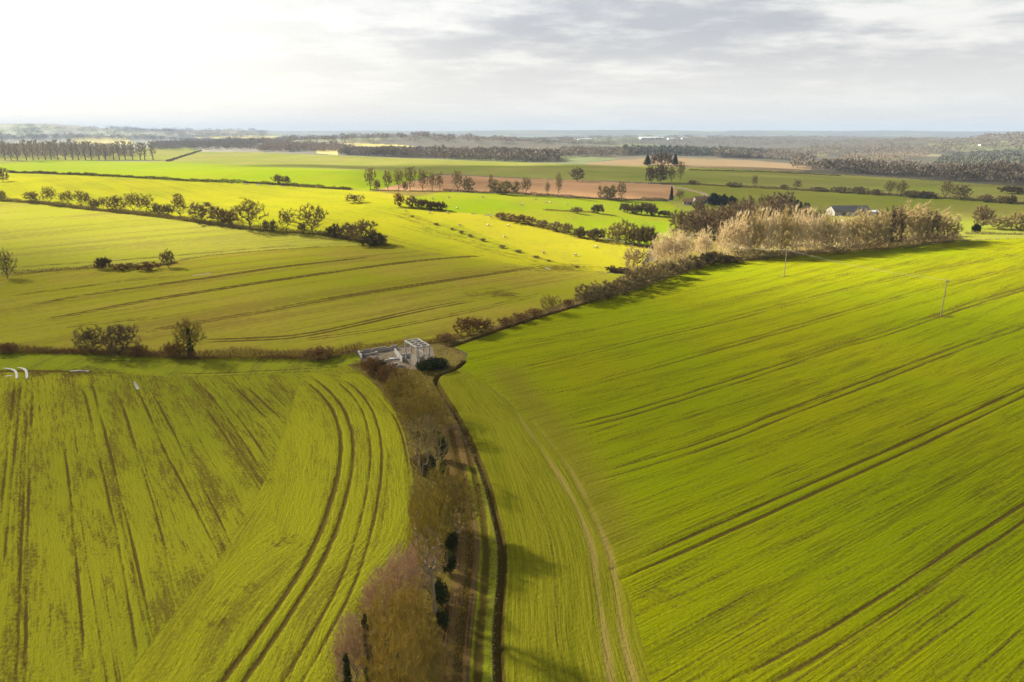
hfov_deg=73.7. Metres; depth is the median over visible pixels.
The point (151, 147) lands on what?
poplar tree
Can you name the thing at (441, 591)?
holly bush
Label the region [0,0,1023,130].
sky
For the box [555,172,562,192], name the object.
bare tree
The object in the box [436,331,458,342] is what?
shrub
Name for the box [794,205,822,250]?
willow tree
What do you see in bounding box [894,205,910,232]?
bare tree
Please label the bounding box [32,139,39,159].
poplar tree
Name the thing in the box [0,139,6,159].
poplar tree
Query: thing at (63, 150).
poplar tree
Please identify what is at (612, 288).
shrub
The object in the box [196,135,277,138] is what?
stubble field
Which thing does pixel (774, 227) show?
willow tree
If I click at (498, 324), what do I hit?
hedge
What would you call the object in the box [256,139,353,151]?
wood
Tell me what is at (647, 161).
conifer
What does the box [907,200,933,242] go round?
willow tree
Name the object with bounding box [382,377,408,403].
mossy tree
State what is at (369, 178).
bare tree
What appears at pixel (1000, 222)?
thorn tree
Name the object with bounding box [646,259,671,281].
thorn tree
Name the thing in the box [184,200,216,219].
thorn tree
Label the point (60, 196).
bare tree
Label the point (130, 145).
poplar tree
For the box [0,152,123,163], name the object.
grass field
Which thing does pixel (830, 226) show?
willow tree
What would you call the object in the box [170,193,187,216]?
bare tree
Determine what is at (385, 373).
shrub
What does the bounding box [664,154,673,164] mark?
bare tree
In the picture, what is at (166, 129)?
wood
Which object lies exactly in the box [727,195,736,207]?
evergreen tree
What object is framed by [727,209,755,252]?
willow tree
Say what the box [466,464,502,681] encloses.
grass verge
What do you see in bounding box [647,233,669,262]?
willow tree
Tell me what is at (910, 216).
willow tree
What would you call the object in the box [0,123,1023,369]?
ground
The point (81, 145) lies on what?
poplar tree
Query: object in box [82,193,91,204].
bare tree
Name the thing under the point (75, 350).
hedge
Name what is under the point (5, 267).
oak tree
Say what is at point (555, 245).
pasture
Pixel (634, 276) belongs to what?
shrub
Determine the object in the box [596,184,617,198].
shrub
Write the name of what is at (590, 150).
wood
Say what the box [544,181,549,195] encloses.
bare tree
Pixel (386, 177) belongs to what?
bare tree
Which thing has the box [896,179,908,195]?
bare tree
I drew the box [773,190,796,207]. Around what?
bare tree
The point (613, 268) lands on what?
bramble bush
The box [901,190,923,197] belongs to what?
shrub
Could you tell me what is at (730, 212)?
bare tree
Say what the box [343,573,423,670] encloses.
mossy tree
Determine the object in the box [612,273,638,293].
thorn tree
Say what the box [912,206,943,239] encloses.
bare tree
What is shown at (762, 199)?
bare tree
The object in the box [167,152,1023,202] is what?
crop field
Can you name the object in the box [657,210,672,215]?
bramble bush
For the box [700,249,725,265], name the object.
bramble bush
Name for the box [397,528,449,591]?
shrub
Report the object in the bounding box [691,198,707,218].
bare tree
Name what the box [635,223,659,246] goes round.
bramble bush
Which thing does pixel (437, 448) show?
sapling
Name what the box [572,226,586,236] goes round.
bramble bush
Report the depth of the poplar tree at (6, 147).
1257.25 m
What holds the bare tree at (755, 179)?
on the crop field at (822, 200)
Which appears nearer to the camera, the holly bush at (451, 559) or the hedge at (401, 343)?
the holly bush at (451, 559)
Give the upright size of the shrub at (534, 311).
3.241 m
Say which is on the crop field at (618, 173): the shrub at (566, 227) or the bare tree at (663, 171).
the bare tree at (663, 171)
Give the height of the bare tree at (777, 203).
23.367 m
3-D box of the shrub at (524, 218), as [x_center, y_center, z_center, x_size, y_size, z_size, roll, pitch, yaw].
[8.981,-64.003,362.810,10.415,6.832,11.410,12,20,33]
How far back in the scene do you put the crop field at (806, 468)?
105.49 m
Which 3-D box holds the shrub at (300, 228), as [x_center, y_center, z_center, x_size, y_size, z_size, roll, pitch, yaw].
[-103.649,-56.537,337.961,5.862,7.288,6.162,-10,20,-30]
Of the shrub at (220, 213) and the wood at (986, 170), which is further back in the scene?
the wood at (986, 170)
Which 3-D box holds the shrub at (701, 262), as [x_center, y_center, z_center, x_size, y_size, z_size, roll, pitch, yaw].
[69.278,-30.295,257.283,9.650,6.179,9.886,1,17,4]
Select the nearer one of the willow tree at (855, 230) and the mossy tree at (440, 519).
the mossy tree at (440, 519)
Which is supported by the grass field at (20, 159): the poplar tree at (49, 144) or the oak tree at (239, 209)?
the poplar tree at (49, 144)
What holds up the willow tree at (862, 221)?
on the wood floor
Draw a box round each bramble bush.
[93,255,111,269]
[325,223,340,236]
[355,231,387,245]
[414,199,428,207]
[425,200,439,209]
[435,201,447,209]
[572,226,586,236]
[584,228,605,240]
[590,203,604,212]
[605,265,617,271]
[617,266,630,272]
[619,202,629,212]
[624,203,639,213]
[627,224,643,244]
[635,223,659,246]
[640,201,650,214]
[649,203,657,215]
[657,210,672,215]
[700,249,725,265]
[718,255,741,262]
[918,190,938,197]
[997,184,1023,193]
[1006,194,1017,203]
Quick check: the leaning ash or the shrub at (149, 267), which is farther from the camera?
the shrub at (149, 267)
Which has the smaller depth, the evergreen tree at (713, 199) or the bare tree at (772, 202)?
the bare tree at (772, 202)
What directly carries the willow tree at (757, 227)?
on the wood floor
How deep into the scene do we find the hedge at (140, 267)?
261.16 m
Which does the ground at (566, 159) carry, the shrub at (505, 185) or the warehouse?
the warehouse
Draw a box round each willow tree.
[623,245,651,267]
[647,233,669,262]
[660,228,684,261]
[672,229,694,260]
[693,224,713,253]
[715,218,743,254]
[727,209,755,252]
[738,205,764,255]
[751,206,777,255]
[761,208,784,254]
[773,204,801,250]
[788,204,812,251]
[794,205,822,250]
[807,212,829,252]
[817,208,839,250]
[827,214,856,248]
[839,206,862,249]
[851,207,875,248]
[858,210,891,244]
[873,210,897,243]
[893,200,928,243]
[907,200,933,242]
[930,204,953,241]
[934,214,964,239]
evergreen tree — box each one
[707,193,720,206]
[719,194,727,206]
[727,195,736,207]
[794,200,802,208]
[971,224,981,232]
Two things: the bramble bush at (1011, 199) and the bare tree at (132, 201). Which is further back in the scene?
the bramble bush at (1011, 199)
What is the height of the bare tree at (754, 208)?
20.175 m
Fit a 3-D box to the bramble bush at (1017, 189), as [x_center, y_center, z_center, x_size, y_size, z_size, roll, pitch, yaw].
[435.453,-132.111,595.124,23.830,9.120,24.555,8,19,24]
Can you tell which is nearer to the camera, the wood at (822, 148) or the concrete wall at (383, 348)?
the concrete wall at (383, 348)
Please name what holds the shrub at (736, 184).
on the crop field at (822, 200)
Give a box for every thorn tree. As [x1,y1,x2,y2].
[0,167,8,179]
[21,190,40,201]
[103,194,127,209]
[158,249,175,267]
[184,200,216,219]
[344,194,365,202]
[346,219,377,239]
[461,174,474,191]
[567,166,584,181]
[574,281,597,302]
[587,279,608,300]
[605,221,623,241]
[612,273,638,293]
[615,217,637,243]
[631,264,660,285]
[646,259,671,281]
[948,184,973,199]
[985,213,1011,229]
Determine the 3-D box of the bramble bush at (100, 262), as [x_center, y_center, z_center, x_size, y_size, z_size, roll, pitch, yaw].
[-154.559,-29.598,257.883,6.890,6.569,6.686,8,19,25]
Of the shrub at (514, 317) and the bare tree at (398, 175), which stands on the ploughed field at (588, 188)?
the bare tree at (398, 175)
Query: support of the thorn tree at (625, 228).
on the pasture
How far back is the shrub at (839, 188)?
593.94 m
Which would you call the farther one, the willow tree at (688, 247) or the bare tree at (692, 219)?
the bare tree at (692, 219)
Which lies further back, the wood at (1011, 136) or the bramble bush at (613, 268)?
the wood at (1011, 136)
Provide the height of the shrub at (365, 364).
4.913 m
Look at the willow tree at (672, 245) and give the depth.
260.63 m
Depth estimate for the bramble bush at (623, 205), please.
447.18 m
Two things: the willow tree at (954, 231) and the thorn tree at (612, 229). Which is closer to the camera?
the willow tree at (954, 231)
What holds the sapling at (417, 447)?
on the verge at (435, 375)
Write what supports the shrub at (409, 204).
on the crop field at (399, 226)
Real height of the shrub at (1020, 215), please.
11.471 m
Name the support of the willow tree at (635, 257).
on the bank at (447, 350)
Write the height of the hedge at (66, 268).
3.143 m
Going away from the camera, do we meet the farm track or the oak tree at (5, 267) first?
the farm track
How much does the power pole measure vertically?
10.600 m
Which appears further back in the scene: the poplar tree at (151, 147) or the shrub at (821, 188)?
the poplar tree at (151, 147)
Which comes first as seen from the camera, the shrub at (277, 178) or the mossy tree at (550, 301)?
the mossy tree at (550, 301)
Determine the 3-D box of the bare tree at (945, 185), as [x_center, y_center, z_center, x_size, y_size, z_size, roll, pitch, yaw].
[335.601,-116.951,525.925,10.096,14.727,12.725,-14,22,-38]
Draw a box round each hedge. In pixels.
[0,196,386,243]
[0,340,365,361]
[1,263,93,275]
[7,170,352,189]
[96,261,177,268]
[165,150,201,160]
[180,246,317,258]
[350,359,406,412]
[363,332,461,348]
[371,188,440,191]
[442,188,667,200]
[487,302,581,329]
[543,209,598,212]
[572,252,733,303]
[689,169,840,175]
[692,182,1023,203]
[727,232,967,260]
[964,231,1023,234]
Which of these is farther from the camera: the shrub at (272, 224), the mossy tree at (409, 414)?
the shrub at (272, 224)
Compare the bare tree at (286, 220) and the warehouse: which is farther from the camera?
the warehouse
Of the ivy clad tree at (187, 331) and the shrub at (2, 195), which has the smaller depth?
the ivy clad tree at (187, 331)
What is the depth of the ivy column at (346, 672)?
60.97 m
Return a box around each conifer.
[643,154,651,164]
[672,154,678,164]
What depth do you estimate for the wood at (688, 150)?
1815.69 m
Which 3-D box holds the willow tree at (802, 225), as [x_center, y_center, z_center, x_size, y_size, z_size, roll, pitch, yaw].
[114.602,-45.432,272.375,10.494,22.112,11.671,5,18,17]
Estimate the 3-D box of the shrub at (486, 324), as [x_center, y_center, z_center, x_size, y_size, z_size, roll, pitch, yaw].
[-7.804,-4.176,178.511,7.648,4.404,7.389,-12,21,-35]
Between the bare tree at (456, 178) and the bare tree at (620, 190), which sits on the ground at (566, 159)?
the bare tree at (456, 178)
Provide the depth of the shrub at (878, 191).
568.21 m
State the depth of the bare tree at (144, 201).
393.25 m
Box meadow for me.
[411,192,686,245]
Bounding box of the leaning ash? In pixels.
[406,479,448,612]
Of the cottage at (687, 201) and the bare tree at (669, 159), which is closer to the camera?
the cottage at (687, 201)
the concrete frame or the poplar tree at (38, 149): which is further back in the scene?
the poplar tree at (38, 149)
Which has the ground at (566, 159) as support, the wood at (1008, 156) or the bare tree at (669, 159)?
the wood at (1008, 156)
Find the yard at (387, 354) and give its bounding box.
[360,343,434,369]
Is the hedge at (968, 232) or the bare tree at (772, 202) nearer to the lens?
the hedge at (968, 232)
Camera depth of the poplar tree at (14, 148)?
1262.34 m
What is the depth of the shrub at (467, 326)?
175.30 m
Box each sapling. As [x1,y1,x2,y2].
[403,415,436,475]
[421,414,447,471]
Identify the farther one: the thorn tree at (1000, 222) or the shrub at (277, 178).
the shrub at (277, 178)
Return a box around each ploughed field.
[377,175,679,199]
[585,158,810,170]
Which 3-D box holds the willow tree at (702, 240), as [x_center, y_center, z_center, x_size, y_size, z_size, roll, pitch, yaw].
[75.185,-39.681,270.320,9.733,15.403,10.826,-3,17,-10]
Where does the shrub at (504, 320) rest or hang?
on the bank at (447, 350)
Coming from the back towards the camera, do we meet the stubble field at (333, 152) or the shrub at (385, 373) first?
the stubble field at (333, 152)
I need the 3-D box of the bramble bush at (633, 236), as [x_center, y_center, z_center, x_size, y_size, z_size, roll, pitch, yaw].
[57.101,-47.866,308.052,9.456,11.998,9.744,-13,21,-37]
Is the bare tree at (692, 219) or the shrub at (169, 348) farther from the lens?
the bare tree at (692, 219)
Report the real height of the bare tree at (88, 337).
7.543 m
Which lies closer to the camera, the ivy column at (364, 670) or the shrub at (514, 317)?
the ivy column at (364, 670)
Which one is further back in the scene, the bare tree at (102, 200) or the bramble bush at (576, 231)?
the bare tree at (102, 200)
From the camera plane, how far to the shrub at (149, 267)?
252.32 m
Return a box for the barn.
[826,205,870,215]
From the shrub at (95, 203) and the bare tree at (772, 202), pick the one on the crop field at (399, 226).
the shrub at (95, 203)
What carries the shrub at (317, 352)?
on the grass margin
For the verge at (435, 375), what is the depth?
99.90 m
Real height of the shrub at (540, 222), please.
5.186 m
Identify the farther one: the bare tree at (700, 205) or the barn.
the barn
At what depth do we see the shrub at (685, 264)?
249.22 m
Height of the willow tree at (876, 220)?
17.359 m
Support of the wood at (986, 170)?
on the ground at (566, 159)
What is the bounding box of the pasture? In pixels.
[355,192,650,271]
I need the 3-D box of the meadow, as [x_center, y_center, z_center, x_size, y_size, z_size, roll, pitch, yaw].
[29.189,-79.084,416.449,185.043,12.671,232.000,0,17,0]
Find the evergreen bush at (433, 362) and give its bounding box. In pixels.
[422,356,449,368]
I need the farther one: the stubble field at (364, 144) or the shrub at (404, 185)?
the stubble field at (364, 144)
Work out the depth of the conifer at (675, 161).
1140.29 m
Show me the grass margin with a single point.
(117, 363)
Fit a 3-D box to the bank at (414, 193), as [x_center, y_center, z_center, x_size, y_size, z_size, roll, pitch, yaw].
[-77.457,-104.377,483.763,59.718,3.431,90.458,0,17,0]
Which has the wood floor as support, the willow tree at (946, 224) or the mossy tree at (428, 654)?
the willow tree at (946, 224)
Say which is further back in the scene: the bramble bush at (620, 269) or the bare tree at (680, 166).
the bare tree at (680, 166)
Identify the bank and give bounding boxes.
[357,245,910,369]
[374,191,447,196]
[440,393,491,514]
[485,513,500,681]
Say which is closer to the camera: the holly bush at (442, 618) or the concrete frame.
the holly bush at (442, 618)
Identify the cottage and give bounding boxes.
[683,198,692,204]
[693,195,707,202]
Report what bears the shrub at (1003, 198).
on the crop field at (822, 200)
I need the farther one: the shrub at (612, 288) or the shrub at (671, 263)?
the shrub at (671, 263)
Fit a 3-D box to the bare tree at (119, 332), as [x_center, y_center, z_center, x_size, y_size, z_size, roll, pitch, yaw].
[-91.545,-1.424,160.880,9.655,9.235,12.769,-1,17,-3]
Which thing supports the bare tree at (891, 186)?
on the crop field at (822, 200)
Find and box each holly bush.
[373,359,386,372]
[415,361,427,371]
[421,454,435,472]
[434,576,449,605]
[435,437,448,459]
[436,607,449,629]
[439,461,449,477]
[442,549,456,574]
[444,531,457,552]
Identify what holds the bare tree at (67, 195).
on the crop field at (399, 226)
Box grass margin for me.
[0,351,362,376]
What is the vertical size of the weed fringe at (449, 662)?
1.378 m
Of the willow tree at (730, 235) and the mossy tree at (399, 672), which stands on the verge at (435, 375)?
the mossy tree at (399, 672)
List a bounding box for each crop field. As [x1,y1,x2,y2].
[0,160,431,190]
[0,172,590,270]
[0,201,383,275]
[0,245,624,357]
[0,364,413,681]
[123,148,197,161]
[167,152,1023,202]
[436,238,1023,681]
[653,184,1023,249]
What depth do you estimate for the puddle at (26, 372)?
149.73 m
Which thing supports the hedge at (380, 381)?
on the verge at (435, 375)
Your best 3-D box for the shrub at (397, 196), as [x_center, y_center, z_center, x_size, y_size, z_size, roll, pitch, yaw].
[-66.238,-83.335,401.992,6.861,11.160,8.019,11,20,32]
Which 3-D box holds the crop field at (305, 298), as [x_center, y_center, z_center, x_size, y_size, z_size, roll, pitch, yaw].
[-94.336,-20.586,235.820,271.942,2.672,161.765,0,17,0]
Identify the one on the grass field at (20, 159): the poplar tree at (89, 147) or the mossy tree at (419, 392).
the poplar tree at (89, 147)
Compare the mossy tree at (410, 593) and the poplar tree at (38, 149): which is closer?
the mossy tree at (410, 593)
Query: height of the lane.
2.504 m
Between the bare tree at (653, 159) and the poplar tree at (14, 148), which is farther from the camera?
the poplar tree at (14, 148)
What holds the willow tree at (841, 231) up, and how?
on the wood floor
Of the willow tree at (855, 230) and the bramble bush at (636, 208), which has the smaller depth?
the willow tree at (855, 230)
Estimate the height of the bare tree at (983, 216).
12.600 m
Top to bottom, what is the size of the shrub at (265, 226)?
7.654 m
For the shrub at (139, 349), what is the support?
on the grass margin
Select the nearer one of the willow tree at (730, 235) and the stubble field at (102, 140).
the willow tree at (730, 235)
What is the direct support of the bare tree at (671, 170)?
on the crop field at (618, 173)
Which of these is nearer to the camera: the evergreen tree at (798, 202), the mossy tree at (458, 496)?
the mossy tree at (458, 496)
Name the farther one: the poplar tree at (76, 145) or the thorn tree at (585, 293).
the poplar tree at (76, 145)
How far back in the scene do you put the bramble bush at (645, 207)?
441.01 m
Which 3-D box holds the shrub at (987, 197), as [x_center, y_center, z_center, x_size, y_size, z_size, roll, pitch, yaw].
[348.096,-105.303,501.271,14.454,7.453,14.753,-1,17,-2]
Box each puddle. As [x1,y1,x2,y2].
[5,368,17,378]
[17,367,27,378]
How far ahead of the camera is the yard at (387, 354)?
161.07 m
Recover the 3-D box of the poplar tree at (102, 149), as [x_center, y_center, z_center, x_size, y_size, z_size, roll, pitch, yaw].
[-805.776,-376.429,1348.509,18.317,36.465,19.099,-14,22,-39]
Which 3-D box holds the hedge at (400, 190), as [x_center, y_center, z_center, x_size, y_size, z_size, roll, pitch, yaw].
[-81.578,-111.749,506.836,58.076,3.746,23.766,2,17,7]
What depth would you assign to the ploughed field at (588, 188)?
618.21 m
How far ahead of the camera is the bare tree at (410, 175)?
500.13 m
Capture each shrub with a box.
[0,191,6,198]
[0,341,19,354]
[88,198,102,207]
[111,263,134,270]
[130,344,147,356]
[134,261,161,270]
[148,203,162,214]
[158,340,186,358]
[160,201,174,214]
[208,206,229,222]
[223,207,237,223]
[260,219,269,230]
[269,217,277,231]
[270,174,282,182]
[281,176,290,182]
[296,345,338,361]
[297,223,307,232]
[326,600,376,681]
[336,221,359,238]
[355,564,403,621]
[359,356,383,375]
[373,178,380,189]
[375,541,431,606]
[376,362,400,382]
[393,190,405,205]
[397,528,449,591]
[402,181,407,189]
[404,195,420,207]
[409,452,425,471]
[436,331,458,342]
[453,314,479,334]
[472,316,494,333]
[487,178,521,194]
[493,212,510,218]
[497,316,515,326]
[509,213,523,221]
[510,312,531,321]
[520,215,536,223]
[525,307,544,317]
[534,219,549,226]
[544,220,561,230]
[559,222,575,233]
[562,299,575,305]
[570,206,582,212]
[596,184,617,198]
[597,280,619,298]
[620,269,646,289]
[658,259,684,276]
[674,257,694,270]
[686,252,705,267]
[726,182,743,186]
[809,186,827,190]
[829,186,851,192]
[851,186,872,193]
[871,189,883,194]
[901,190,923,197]
[977,193,998,201]
[994,195,1007,202]
[1006,211,1023,230]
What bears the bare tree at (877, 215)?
on the wood floor
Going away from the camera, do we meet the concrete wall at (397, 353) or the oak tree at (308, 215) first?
the concrete wall at (397, 353)
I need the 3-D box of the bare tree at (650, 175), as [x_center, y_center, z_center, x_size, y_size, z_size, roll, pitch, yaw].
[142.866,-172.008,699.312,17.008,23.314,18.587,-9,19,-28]
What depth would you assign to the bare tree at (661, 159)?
1141.40 m
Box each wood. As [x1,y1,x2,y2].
[0,123,266,141]
[0,132,271,142]
[0,140,137,158]
[152,137,259,149]
[253,131,523,144]
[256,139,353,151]
[337,144,561,161]
[513,134,941,145]
[557,145,641,156]
[622,144,763,157]
[714,146,816,160]
[765,142,930,155]
[789,156,1023,183]
[837,149,930,160]
[928,131,1023,153]
[933,147,1023,164]
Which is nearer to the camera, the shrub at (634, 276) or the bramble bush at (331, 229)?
the shrub at (634, 276)
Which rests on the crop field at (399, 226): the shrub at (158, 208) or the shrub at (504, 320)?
the shrub at (158, 208)
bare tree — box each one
[40,186,57,202]
[58,192,65,202]
[62,189,75,203]
[70,324,104,353]
[73,190,86,204]
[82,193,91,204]
[94,321,141,355]
[98,196,105,208]
[120,191,139,209]
[134,194,154,210]
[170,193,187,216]
[277,208,293,230]
[363,167,376,189]
[383,171,391,187]
[393,169,403,187]
[403,166,416,187]
[417,168,428,187]
[428,172,435,189]
[435,172,442,186]
[451,170,463,188]
[519,176,531,192]
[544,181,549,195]
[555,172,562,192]
[616,181,627,197]
[645,165,658,182]
[650,153,659,164]
[655,162,671,181]
[658,151,666,163]
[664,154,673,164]
[668,166,677,181]
[668,208,695,232]
[676,161,684,178]
[676,190,684,198]
[681,209,709,237]
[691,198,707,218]
[693,206,716,231]
[699,206,728,239]
[710,203,742,238]
[728,199,753,226]
[734,195,755,207]
[739,201,769,234]
[752,175,757,183]
[754,197,780,233]
[757,194,780,209]
[767,196,787,223]
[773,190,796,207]
[778,201,801,233]
[793,180,801,188]
[793,205,813,235]
[806,209,828,237]
[872,208,890,236]
[881,203,907,242]
[883,179,896,195]
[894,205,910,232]
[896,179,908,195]
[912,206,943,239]
[939,181,953,196]
[972,204,997,225]
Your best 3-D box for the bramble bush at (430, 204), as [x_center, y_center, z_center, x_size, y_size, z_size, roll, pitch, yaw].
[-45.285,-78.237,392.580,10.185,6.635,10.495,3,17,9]
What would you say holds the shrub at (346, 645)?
on the verge at (435, 375)
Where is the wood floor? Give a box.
[655,210,959,261]
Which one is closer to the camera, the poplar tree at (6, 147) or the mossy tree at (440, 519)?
the mossy tree at (440, 519)
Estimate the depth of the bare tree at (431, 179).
512.03 m
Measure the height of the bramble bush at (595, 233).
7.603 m
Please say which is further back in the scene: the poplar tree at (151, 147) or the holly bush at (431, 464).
the poplar tree at (151, 147)
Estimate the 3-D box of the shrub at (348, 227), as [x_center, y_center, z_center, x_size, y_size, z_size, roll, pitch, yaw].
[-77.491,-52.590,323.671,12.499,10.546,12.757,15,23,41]
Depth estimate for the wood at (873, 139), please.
3594.99 m
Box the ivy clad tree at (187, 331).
[170,316,208,356]
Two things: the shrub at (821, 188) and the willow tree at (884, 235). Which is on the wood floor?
the willow tree at (884, 235)
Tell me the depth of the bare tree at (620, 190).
512.03 m
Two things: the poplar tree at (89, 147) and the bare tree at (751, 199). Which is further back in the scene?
the poplar tree at (89, 147)
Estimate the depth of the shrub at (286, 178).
579.79 m
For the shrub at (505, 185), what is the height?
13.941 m
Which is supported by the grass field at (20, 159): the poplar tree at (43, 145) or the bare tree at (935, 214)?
the poplar tree at (43, 145)
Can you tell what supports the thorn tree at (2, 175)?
on the crop field at (399, 226)
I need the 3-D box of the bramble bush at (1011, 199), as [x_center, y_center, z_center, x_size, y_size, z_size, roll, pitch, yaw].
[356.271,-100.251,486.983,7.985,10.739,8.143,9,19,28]
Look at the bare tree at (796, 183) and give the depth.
620.93 m
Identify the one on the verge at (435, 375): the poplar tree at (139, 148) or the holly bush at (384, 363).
the holly bush at (384, 363)
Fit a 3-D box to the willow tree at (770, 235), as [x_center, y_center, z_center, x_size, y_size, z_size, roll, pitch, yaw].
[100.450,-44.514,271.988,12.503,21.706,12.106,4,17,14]
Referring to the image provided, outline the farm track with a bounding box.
[439,423,479,681]
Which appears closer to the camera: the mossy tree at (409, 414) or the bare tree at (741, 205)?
the mossy tree at (409, 414)
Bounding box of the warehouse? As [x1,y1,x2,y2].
[639,137,663,138]
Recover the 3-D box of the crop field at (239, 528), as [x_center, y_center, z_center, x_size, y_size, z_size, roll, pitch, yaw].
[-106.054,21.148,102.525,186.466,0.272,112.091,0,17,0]
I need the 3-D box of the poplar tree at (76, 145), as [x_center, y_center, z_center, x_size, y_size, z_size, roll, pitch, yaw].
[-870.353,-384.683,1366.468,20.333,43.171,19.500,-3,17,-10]
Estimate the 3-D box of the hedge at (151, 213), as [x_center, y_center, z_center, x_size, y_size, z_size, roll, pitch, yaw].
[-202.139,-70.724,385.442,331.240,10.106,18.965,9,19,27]
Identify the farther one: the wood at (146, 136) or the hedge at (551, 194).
the wood at (146, 136)
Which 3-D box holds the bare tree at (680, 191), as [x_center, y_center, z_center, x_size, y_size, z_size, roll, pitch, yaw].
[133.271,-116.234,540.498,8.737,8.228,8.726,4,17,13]
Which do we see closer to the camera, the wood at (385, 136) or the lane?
the lane
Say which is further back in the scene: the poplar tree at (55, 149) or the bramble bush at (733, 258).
the poplar tree at (55, 149)
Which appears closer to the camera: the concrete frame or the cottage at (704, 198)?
the concrete frame
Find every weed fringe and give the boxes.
[315,465,421,681]
[440,433,475,681]
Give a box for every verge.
[334,363,462,681]
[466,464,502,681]
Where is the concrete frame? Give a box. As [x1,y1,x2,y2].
[404,338,429,365]
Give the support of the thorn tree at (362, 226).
on the crop field at (399, 226)
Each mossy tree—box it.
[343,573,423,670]
[354,600,431,681]
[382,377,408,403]
[385,574,437,649]
[386,366,431,400]
[394,397,423,432]
[394,605,454,681]
[398,378,446,417]
[406,489,440,531]
[407,458,458,524]
[409,488,455,545]
[430,467,489,534]
[540,290,562,312]
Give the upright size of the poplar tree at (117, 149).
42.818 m
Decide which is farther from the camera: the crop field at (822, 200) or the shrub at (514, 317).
the crop field at (822, 200)
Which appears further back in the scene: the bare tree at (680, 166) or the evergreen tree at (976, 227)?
the bare tree at (680, 166)
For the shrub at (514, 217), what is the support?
on the pasture
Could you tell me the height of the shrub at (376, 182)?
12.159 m
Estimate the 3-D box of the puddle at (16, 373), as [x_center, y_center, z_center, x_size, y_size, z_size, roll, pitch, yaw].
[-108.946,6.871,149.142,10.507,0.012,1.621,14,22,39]
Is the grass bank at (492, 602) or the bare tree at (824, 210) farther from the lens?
the bare tree at (824, 210)
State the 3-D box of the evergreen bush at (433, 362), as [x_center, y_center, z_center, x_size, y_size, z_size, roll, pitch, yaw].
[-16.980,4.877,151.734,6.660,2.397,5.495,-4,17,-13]
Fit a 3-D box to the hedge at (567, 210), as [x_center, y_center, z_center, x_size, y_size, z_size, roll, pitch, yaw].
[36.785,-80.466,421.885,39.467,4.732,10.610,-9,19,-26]
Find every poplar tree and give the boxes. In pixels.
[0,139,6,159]
[3,143,12,159]
[10,143,20,159]
[18,139,27,159]
[27,140,35,159]
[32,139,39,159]
[38,141,47,159]
[44,140,53,159]
[51,137,60,159]
[58,141,67,159]
[66,138,73,159]
[72,140,79,159]
[80,138,88,159]
[84,141,94,159]
[92,140,100,159]
[99,143,106,159]
[108,142,115,159]
[113,138,121,159]
[120,140,127,159]
[128,139,133,159]
[133,140,141,159]
[139,142,147,159]
[146,140,156,159]
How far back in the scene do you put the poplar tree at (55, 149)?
1364.06 m
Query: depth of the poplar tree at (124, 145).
1343.28 m
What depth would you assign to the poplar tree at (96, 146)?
1349.88 m
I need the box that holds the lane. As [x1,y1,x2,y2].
[670,186,709,195]
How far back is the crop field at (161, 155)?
1691.31 m
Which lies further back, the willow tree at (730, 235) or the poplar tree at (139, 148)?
the poplar tree at (139, 148)
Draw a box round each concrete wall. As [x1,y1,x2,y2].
[360,345,396,353]
[394,348,402,362]
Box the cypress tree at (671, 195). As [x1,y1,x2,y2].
[669,186,673,199]
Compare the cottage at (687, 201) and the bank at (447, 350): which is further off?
the cottage at (687, 201)
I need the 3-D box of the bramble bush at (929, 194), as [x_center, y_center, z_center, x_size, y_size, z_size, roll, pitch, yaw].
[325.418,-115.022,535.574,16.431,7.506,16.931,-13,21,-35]
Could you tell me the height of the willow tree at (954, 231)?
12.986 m
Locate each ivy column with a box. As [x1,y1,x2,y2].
[342,652,351,681]
[361,613,373,667]
[363,657,371,681]
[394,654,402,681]
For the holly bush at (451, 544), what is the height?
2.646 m
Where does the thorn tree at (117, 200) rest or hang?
on the crop field at (399, 226)
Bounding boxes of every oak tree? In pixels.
[0,246,17,278]
[230,197,268,228]
[286,202,329,231]
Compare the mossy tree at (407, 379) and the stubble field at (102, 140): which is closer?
the mossy tree at (407, 379)
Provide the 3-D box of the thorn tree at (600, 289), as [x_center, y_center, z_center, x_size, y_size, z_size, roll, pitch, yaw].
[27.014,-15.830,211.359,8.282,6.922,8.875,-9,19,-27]
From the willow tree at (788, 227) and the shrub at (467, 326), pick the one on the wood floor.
the willow tree at (788, 227)
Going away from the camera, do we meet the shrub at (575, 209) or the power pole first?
the power pole
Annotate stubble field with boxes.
[71,137,132,143]
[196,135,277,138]
[316,149,337,154]
[342,143,412,146]
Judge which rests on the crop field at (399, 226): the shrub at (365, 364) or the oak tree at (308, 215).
the oak tree at (308, 215)

